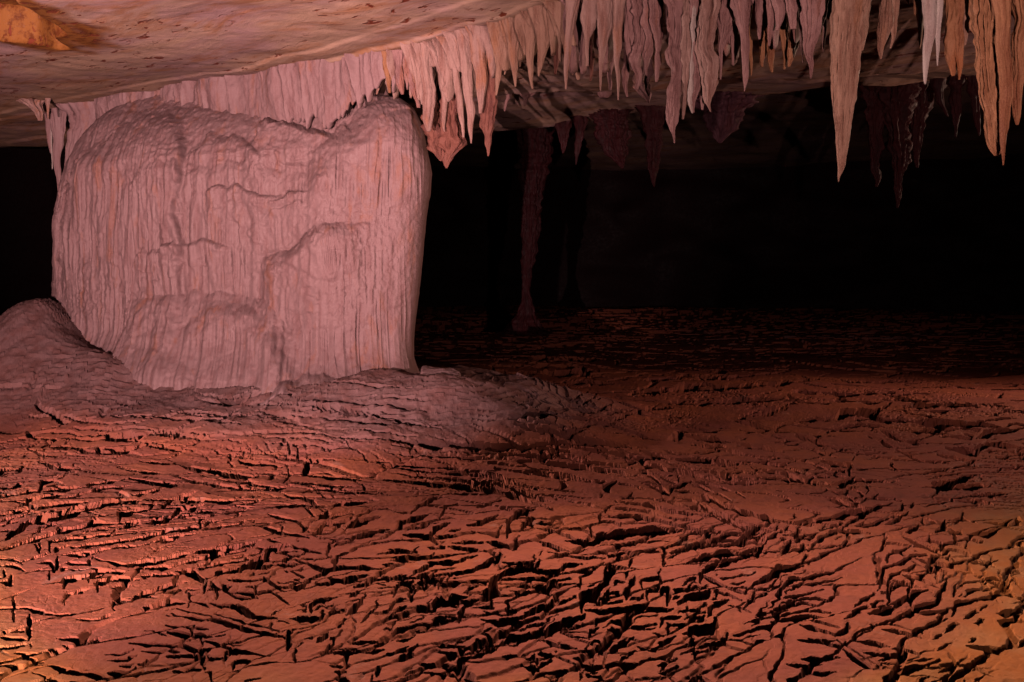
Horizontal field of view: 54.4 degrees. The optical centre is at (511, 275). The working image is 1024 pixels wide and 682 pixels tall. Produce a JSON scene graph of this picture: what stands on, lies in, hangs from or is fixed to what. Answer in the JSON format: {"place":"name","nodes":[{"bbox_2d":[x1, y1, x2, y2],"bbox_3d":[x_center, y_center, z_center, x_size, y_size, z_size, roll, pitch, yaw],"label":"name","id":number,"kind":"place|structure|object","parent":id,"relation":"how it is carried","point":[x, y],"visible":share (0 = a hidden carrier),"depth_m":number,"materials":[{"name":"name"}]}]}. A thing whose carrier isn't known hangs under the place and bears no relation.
{"place":"outdoors","nodes":[
{"label":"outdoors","id":0,"kind":"place"},
{"bbox_2d":[0,298,1023,681],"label":"ground","id":1,"kind":"structure","parent":0,"point":[696,494],"depth_m":6.42,"materials":[{"name":"brown soil"}]},
{"bbox_2d":[51,79,431,405],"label":"flowstone column","id":2,"kind":"structure","parent":1,"relation":"on","point":[198,246],"depth_m":10.36,"materials":[{"name":"stone"}]},
{"bbox_2d":[420,365,460,375],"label":"mud slab","id":3,"kind":"structure","parent":1,"relation":"on","point":[427,370],"depth_m":9.80,"materials":[{"name":"brown soil"}]},
{"bbox_2d":[496,127,555,334],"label":"stone column","id":4,"kind":"structure","parent":1,"relation":"on","point":[535,149],"depth_m":20.85,"materials":[{"name":"brown stone"}]},
{"bbox_2d":[0,147,1023,314],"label":"cave wall","id":5,"kind":"structure","parent":0,"point":[947,234],"depth_m":38.60,"materials":[{"name":"black stone"}]},
{"bbox_2d":[0,0,1023,170],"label":"cave ceiling","id":6,"kind":"structure","parent":0,"point":[65,51],"depth_m":10.79,"materials":[{"name":"stone"}]},
{"bbox_2d":[15,98,44,120],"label":"stalactite","id":7,"kind":"object","parent":6,"relation":"hanging from","point":[35,106],"visible":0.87,"depth_m":12.79},
{"bbox_2d":[45,98,50,118],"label":"stalactite","id":8,"kind":"object","parent":6,"relation":"hanging from","point":[47,101],"visible":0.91,"depth_m":12.62},
{"bbox_2d":[44,112,52,152],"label":"stalactite","id":9,"kind":"object","parent":6,"relation":"hanging from","point":[47,126],"visible":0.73,"depth_m":13.48},
{"bbox_2d":[50,127,52,168],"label":"stalactite","id":10,"kind":"object","parent":6,"relation":"hanging from","point":[51,147],"visible":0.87,"depth_m":13.44},
{"bbox_2d":[49,108,66,189],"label":"stalactite","id":11,"kind":"object","parent":6,"relation":"hanging from","point":[57,117],"visible":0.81,"depth_m":13.34},
{"bbox_2d":[55,101,94,164],"bbox_3d":[-5.405,-1.702,13.010,1.490,1.195,0.485,0,0,0],"label":"stalactite","id":12,"kind":"object","parent":6,"relation":"hanging from","point":[81,117],"visible":0.23,"depth_m":12.95},
{"bbox_2d":[94,71,264,119],"bbox_3d":[-3.962,-1.851,11.856,3.445,0.917,0.352,0,0,37],"label":"flowstone curtain","id":13,"kind":"object","parent":6,"relation":"hanging from","point":[232,94],"visible":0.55,"depth_m":11.27,"materials":[{"name":"stone"}]},
{"bbox_2d":[258,50,408,129],"bbox_3d":[-1.905,-1.895,10.283,2.108,0.831,0.324,0,0,34],"label":"flowstone curtain","id":14,"kind":"object","parent":6,"relation":"hanging from","point":[325,92],"visible":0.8,"depth_m":10.23,"materials":[{"name":"stone"}]},
{"bbox_2d":[381,51,390,92],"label":"stalactite","id":15,"kind":"object","parent":6,"relation":"hanging from","point":[386,73],"visible":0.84,"depth_m":9.76,"materials":[{"name":"stone"}]},
{"bbox_2d":[392,50,404,94],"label":"stalactite","id":16,"kind":"object","parent":6,"relation":"hanging from","point":[398,71],"visible":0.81,"depth_m":9.72},
{"bbox_2d":[403,54,419,107],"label":"stalactite","id":17,"kind":"object","parent":6,"relation":"hanging from","point":[412,85],"visible":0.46,"depth_m":9.66},
{"bbox_2d":[419,42,435,131],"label":"stalactite","id":18,"kind":"object","parent":6,"relation":"hanging from","point":[428,86],"visible":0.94,"depth_m":9.45},
{"bbox_2d":[420,72,444,160],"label":"stalactite","id":19,"kind":"object","parent":6,"relation":"hanging from","point":[432,146],"visible":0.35,"depth_m":9.74},
{"bbox_2d":[376,23,495,103],"bbox_3d":[-0.691,-1.968,9.449,1.827,0.684,0.489,0,0,43],"label":"stalactite curtain","id":20,"kind":"object","parent":6,"relation":"hanging from","point":[443,53],"visible":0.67,"depth_m":9.31,"materials":[{"name":"stone"}]},
{"bbox_2d":[432,42,447,131],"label":"stalactite","id":21,"kind":"object","parent":6,"relation":"hanging from","point":[444,110],"visible":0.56,"depth_m":9.46},
{"bbox_2d":[437,72,466,167],"bbox_3d":[-0.597,-1.666,9.597,0.367,1.268,0.312,0,0,0],"label":"stalactite","id":22,"kind":"object","parent":6,"relation":"hanging from","point":[452,143],"visible":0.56,"depth_m":9.56},
{"bbox_2d":[452,63,464,137],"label":"stalactite","id":23,"kind":"object","parent":6,"relation":"hanging from","point":[458,89],"visible":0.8,"depth_m":9.27},
{"bbox_2d":[454,30,474,142],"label":"stalactite","id":24,"kind":"object","parent":6,"relation":"hanging from","point":[466,66],"visible":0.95,"depth_m":9.08},
{"bbox_2d":[464,25,487,113],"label":"stalactite","id":25,"kind":"object","parent":6,"relation":"hanging from","point":[479,61],"visible":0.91,"depth_m":8.89},
{"bbox_2d":[479,65,497,155],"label":"stalactite","id":26,"kind":"object","parent":6,"relation":"hanging from","point":[487,118],"visible":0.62,"depth_m":9.01},
{"bbox_2d":[494,23,503,95],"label":"stalactite","id":27,"kind":"object","parent":6,"relation":"hanging from","point":[498,74],"visible":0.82,"depth_m":8.79},
{"bbox_2d":[504,94,511,110],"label":"stalactite","id":28,"kind":"object","parent":6,"relation":"hanging from","point":[508,96],"visible":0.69,"depth_m":12.28},
{"bbox_2d":[501,18,519,86],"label":"stalactite","id":29,"kind":"object","parent":6,"relation":"hanging from","point":[513,50],"visible":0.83,"depth_m":8.62},
{"bbox_2d":[520,93,535,105],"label":"stalactite","id":30,"kind":"object","parent":6,"relation":"hanging from","point":[525,96],"visible":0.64,"depth_m":12.26},
{"bbox_2d":[521,16,536,88],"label":"stalactite","id":31,"kind":"object","parent":6,"relation":"hanging from","point":[530,36],"visible":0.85,"depth_m":8.47},
{"bbox_2d":[486,1,576,71],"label":"stalactite curtain","id":32,"kind":"object","parent":6,"relation":"hanging from","point":[555,10],"visible":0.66,"depth_m":8.48,"materials":[{"name":"stone"}]},
{"bbox_2d":[528,5,549,75],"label":"stalactite","id":33,"kind":"object","parent":6,"relation":"hanging from","point":[538,16],"visible":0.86,"depth_m":8.32},
{"bbox_2d":[553,42,558,73],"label":"stalactite","id":34,"kind":"object","parent":6,"relation":"hanging from","point":[556,60],"visible":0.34,"depth_m":8.50},
{"bbox_2d":[556,28,561,61],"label":"stalactite","id":35,"kind":"object","parent":6,"relation":"hanging from","point":[559,45],"visible":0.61,"depth_m":8.27},
{"bbox_2d":[554,120,572,152],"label":"stalactite","id":36,"kind":"object","parent":6,"relation":"hanging from","point":[563,128],"visible":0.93,"depth_m":15.16},
{"bbox_2d":[564,0,582,89],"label":"stalactite","id":37,"kind":"object","parent":6,"relation":"hanging from","point":[572,8],"visible":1,"depth_m":7.92},
{"bbox_2d":[575,63,580,79],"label":"stalactite","id":38,"kind":"object","parent":6,"relation":"hanging from","point":[578,74],"visible":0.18,"depth_m":8.28},
{"bbox_2d":[570,115,587,164],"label":"stalactite","id":39,"kind":"object","parent":6,"relation":"hanging from","point":[580,122],"visible":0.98,"depth_m":14.75},
{"bbox_2d":[580,0,596,66],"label":"stalactite","id":40,"kind":"object","parent":6,"relation":"hanging from","point":[588,16],"visible":0.95,"depth_m":7.77},
{"bbox_2d":[589,33,594,81],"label":"stalactite","id":41,"kind":"object","parent":6,"relation":"hanging from","point":[591,55],"visible":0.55,"depth_m":8.21},
{"bbox_2d":[596,0,611,90],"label":"stalactite","id":42,"kind":"object","parent":6,"relation":"hanging from","point":[604,17],"visible":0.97,"depth_m":7.72},
{"bbox_2d":[597,91,611,98],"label":"stalactite","id":43,"kind":"object","parent":6,"relation":"hanging from","point":[605,94],"visible":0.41,"depth_m":11.96},
{"bbox_2d":[607,53,613,90],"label":"stalactite","id":44,"kind":"object","parent":6,"relation":"hanging from","point":[609,72],"visible":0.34,"depth_m":8.07},
{"bbox_2d":[589,108,633,168],"bbox_3d":[1.429,-1.974,14.476,0.663,0.852,0.655,0,0,-11],"label":"stalactite","id":45,"kind":"object","parent":6,"relation":"hanging from","point":[613,132],"visible":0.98,"depth_m":14.37},
{"bbox_2d":[560,0,662,74],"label":"stalactite curtain","id":46,"kind":"object","parent":6,"relation":"hanging from","point":[577,56],"visible":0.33,"depth_m":8.07,"materials":[{"name":"stone"}]},
{"bbox_2d":[612,0,625,99],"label":"stalactite","id":47,"kind":"object","parent":6,"relation":"hanging from","point":[618,9],"visible":1,"depth_m":7.68},
{"bbox_2d":[622,45,629,96],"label":"stalactite","id":48,"kind":"object","parent":6,"relation":"hanging from","point":[625,71],"visible":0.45,"depth_m":7.90},
{"bbox_2d":[624,3,632,70],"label":"stalactite","id":49,"kind":"object","parent":6,"relation":"hanging from","point":[628,49],"visible":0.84,"depth_m":7.71},
{"bbox_2d":[629,0,645,89],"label":"stalactite","id":50,"kind":"object","parent":6,"relation":"hanging from","point":[636,11],"visible":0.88,"depth_m":7.66},
{"bbox_2d":[633,57,653,102],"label":"stalactite","id":51,"kind":"object","parent":6,"relation":"hanging from","point":[644,90],"visible":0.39,"depth_m":8.54},
{"bbox_2d":[640,0,654,75],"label":"stalactite","id":52,"kind":"object","parent":6,"relation":"hanging from","point":[648,50],"visible":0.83,"depth_m":7.60},
{"bbox_2d":[634,105,665,186],"bbox_3d":[1.955,-1.821,14.023,0.514,1.158,0.417,0,0,0],"label":"stalactite","id":53,"kind":"object","parent":6,"relation":"hanging from","point":[652,118],"visible":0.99,"depth_m":13.93},
{"bbox_2d":[648,0,663,81],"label":"stalactite","id":54,"kind":"object","parent":6,"relation":"hanging from","point":[655,18],"visible":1,"depth_m":7.52},
{"bbox_2d":[663,0,682,142],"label":"stalactite","id":55,"kind":"object","parent":6,"relation":"hanging from","point":[672,50],"visible":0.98,"depth_m":7.29},
{"bbox_2d":[680,0,691,118],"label":"stalactite","id":56,"kind":"object","parent":6,"relation":"hanging from","point":[685,46],"visible":0.88,"depth_m":7.25},
{"bbox_2d":[687,5,696,112],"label":"stalactite","id":57,"kind":"object","parent":6,"relation":"hanging from","point":[693,24],"visible":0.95,"depth_m":7.21},
{"bbox_2d":[689,0,701,112],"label":"stalactite","id":58,"kind":"object","parent":6,"relation":"hanging from","point":[697,85],"visible":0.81,"depth_m":7.20},
{"bbox_2d":[699,86,703,109],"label":"stalactite","id":59,"kind":"object","parent":6,"relation":"hanging from","point":[701,101],"visible":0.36,"depth_m":7.20},
{"bbox_2d":[695,0,720,111],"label":"stalactite","id":60,"kind":"object","parent":6,"relation":"hanging from","point":[708,59],"visible":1,"depth_m":7.09},
{"bbox_2d":[717,0,735,79],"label":"stalactite","id":61,"kind":"object","parent":6,"relation":"hanging from","point":[726,23],"visible":0.91,"depth_m":7.10},
{"bbox_2d":[687,91,766,142],"bbox_3d":[2.836,-2.074,13.197,1.101,0.651,0.833,0,0,0],"label":"stalactite","id":62,"kind":"object","parent":6,"relation":"hanging from","point":[722,119],"visible":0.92,"depth_m":13.03},
{"bbox_2d":[730,0,750,90],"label":"stalactite","id":63,"kind":"object","parent":6,"relation":"hanging from","point":[741,9],"visible":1,"depth_m":6.92},
{"bbox_2d":[665,0,831,65],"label":"stalactite curtain","id":64,"kind":"object","parent":6,"relation":"hanging from","point":[733,42],"visible":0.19,"depth_m":7.14,"materials":[{"name":"stone"}]},
{"bbox_2d":[749,5,752,75],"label":"stalactite","id":65,"kind":"object","parent":6,"relation":"hanging from","point":[751,55],"visible":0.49,"depth_m":7.21,"materials":[{"name":"stone"}]},
{"bbox_2d":[753,5,766,66],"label":"stalactite","id":66,"kind":"object","parent":6,"relation":"hanging from","point":[762,43],"visible":0.58,"depth_m":7.14,"materials":[{"name":"stone"}]},
{"bbox_2d":[755,0,765,39],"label":"stalactite","id":67,"kind":"object","parent":6,"relation":"hanging from","point":[759,6],"visible":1,"depth_m":6.96},
{"bbox_2d":[765,9,774,72],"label":"stalactite","id":68,"kind":"object","parent":6,"relation":"hanging from","point":[770,54],"visible":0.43,"depth_m":7.07,"materials":[{"name":"stone"}]},
{"bbox_2d":[766,0,774,45],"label":"stalactite","id":69,"kind":"object","parent":6,"relation":"hanging from","point":[770,15],"visible":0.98,"depth_m":6.84},
{"bbox_2d":[771,0,785,30],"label":"stalactite","id":70,"kind":"object","parent":6,"relation":"hanging from","point":[779,6],"visible":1,"depth_m":6.78},
{"bbox_2d":[779,0,788,68],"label":"stalactite","id":71,"kind":"object","parent":6,"relation":"hanging from","point":[784,33],"visible":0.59,"depth_m":7.05,"materials":[{"name":"stone"}]},
{"bbox_2d":[785,0,798,29],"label":"stalactite","id":72,"kind":"object","parent":6,"relation":"hanging from","point":[792,8],"visible":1,"depth_m":6.73},
{"bbox_2d":[787,29,799,66],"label":"stalactite","id":73,"kind":"object","parent":6,"relation":"hanging from","point":[793,46],"visible":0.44,"depth_m":6.96,"materials":[{"name":"stone"}]},
{"bbox_2d":[798,0,803,61],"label":"stalactite","id":74,"kind":"object","parent":6,"relation":"hanging from","point":[800,28],"visible":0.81,"depth_m":6.74},
{"bbox_2d":[800,0,828,78],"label":"stalactite","id":75,"kind":"object","parent":6,"relation":"hanging from","point":[813,14],"visible":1,"depth_m":6.59},
{"bbox_2d":[822,18,826,51],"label":"stalactite","id":76,"kind":"object","parent":6,"relation":"hanging from","point":[824,33],"visible":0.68,"depth_m":6.65},
{"bbox_2d":[829,0,868,181],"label":"stalactite","id":77,"kind":"object","parent":6,"relation":"hanging from","point":[847,29],"visible":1,"depth_m":6.30},
{"bbox_2d":[862,0,870,50],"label":"stalactite","id":78,"kind":"object","parent":6,"relation":"hanging from","point":[867,19],"visible":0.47,"depth_m":6.55},
{"bbox_2d":[857,86,889,186],"bbox_3d":[4.597,-1.759,12.579,0.709,1.282,0.454,0,0,12],"label":"stalactite","id":79,"kind":"object","parent":6,"relation":"hanging from","point":[873,113],"visible":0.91,"depth_m":12.54},
{"bbox_2d":[877,0,894,58],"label":"stalactite","id":80,"kind":"object","parent":6,"relation":"hanging from","point":[886,17],"visible":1,"depth_m":6.33},
{"bbox_2d":[890,0,899,48],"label":"stalactite","id":81,"kind":"object","parent":6,"relation":"hanging from","point":[896,4],"visible":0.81,"depth_m":6.42},
{"bbox_2d":[875,82,921,207],"bbox_3d":[4.834,-1.622,12.527,0.597,1.556,0.501,0,0,18],"label":"stalactite","id":82,"kind":"object","parent":6,"relation":"hanging from","point":[899,103],"visible":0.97,"depth_m":12.42},
{"bbox_2d":[917,0,921,29],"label":"stalactite","id":83,"kind":"object","parent":6,"relation":"hanging from","point":[919,6],"visible":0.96,"depth_m":6.20},
{"bbox_2d":[910,81,946,167],"bbox_3d":[5.157,-1.881,12.592,0.554,1.039,0.557,0,0,-41],"label":"stalactite","id":84,"kind":"object","parent":6,"relation":"hanging from","point":[925,103],"visible":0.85,"depth_m":12.54},
{"bbox_2d":[921,0,936,83],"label":"stalactite","id":85,"kind":"object","parent":6,"relation":"hanging from","point":[929,9],"visible":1,"depth_m":6.04},
{"bbox_2d":[930,78,947,116],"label":"stalactite","id":86,"kind":"object","parent":6,"relation":"hanging from","point":[937,85],"visible":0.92,"depth_m":11.86},
{"bbox_2d":[935,0,942,65],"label":"stalactite","id":87,"kind":"object","parent":6,"relation":"hanging from","point":[939,16],"visible":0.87,"depth_m":6.12},
{"bbox_2d":[943,0,956,75],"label":"stalactite","id":88,"kind":"object","parent":6,"relation":"hanging from","point":[949,41],"visible":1,"depth_m":6.04,"materials":[{"name":"stone"}]},
{"bbox_2d":[946,74,966,136],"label":"stalactite","id":89,"kind":"object","parent":6,"relation":"hanging from","point":[955,84],"visible":0.95,"depth_m":11.66},
{"bbox_2d":[954,0,964,79],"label":"stalactite","id":90,"kind":"object","parent":6,"relation":"hanging from","point":[959,32],"visible":1,"depth_m":6.02,"materials":[{"name":"stone"}]},
{"bbox_2d":[914,0,1014,47],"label":"stalactite curtain","id":91,"kind":"object","parent":6,"relation":"hanging from","point":[920,32],"visible":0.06,"depth_m":6.34,"materials":[{"name":"stone"}]},
{"bbox_2d":[963,0,969,45],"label":"stalactite","id":92,"kind":"object","parent":6,"relation":"hanging from","point":[966,19],"visible":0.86,"depth_m":6.01},
{"bbox_2d":[966,75,980,135],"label":"stalactite","id":93,"kind":"object","parent":6,"relation":"hanging from","point":[972,88],"visible":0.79,"depth_m":11.66},
{"bbox_2d":[968,0,1000,155],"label":"stalactite","id":94,"kind":"object","parent":6,"relation":"hanging from","point":[981,14],"visible":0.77,"depth_m":5.84,"materials":[{"name":"stone"}]},
{"bbox_2d":[991,0,1013,164],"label":"stalactite","id":95,"kind":"object","parent":6,"relation":"hanging from","point":[1002,10],"visible":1,"depth_m":5.74,"materials":[{"name":"stone"}]},
{"bbox_2d":[1011,0,1023,124],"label":"stalactite","id":96,"kind":"object","parent":6,"relation":"hanging from","point":[1017,39],"visible":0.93,"depth_m":5.80,"materials":[{"name":"stone"}]}
]}

